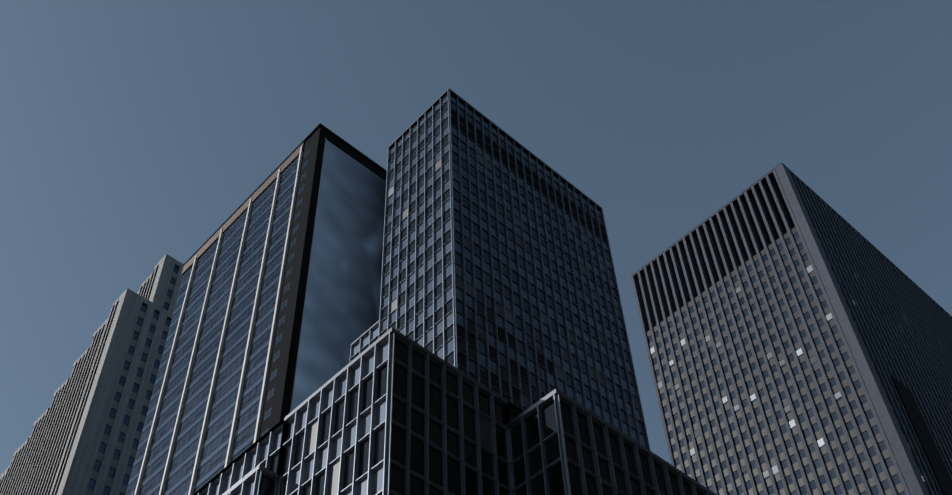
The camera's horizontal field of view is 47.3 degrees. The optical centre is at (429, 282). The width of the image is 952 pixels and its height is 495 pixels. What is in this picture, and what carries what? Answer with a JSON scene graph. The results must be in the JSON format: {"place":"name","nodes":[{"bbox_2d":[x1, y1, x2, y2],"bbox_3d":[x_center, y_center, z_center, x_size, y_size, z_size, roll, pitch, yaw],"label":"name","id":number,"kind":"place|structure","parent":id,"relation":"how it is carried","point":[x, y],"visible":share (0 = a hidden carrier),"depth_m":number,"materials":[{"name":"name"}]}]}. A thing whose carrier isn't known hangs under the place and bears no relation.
{"place":"outdoors","nodes":[
{"label":"outdoors","id":0,"kind":"place"},
{"bbox_2d":[0,254,183,494],"bbox_3d":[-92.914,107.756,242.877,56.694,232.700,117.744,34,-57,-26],"label":"skyscraper","id":1,"kind":"structure","parent":0,"point":[84,437],"depth_m":251.71,"materials":[{"name":"concrete"}]},
{"bbox_2d":[126,123,386,494],"bbox_3d":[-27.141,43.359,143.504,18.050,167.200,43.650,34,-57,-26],"label":"high-rise building","id":2,"kind":"structure","parent":0,"point":[276,313],"depth_m":171.53,"materials":[{"name":"blue glass"}]},
{"bbox_2d":[0,0,951,473],"label":"sky","id":3,"kind":"structure","parent":0,"point":[131,131],"materials":[{"name":"blue"}]},
{"bbox_2d":[350,88,650,450],"bbox_3d":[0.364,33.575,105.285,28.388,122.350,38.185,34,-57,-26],"label":"central tower","id":4,"kind":"structure","parent":0,"point":[498,277],"depth_m":121.16,"materials":[{"name":"blue"}]},
{"bbox_2d":[631,162,951,494],"bbox_3d":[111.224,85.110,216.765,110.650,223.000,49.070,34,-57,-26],"label":"tower","id":5,"kind":"structure","parent":0,"point":[797,332],"depth_m":238.41,"materials":[{"name":"grey concrete"}]},
{"label":"ground","id":6,"kind":"structure","parent":0,"visible":0},
{"bbox_2d":[193,327,716,494],"bbox_3d":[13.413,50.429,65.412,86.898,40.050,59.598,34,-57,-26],"label":"building","id":7,"kind":"structure","parent":6,"relation":"on","point":[391,411],"depth_m":49.43,"materials":[{"name":"black"}]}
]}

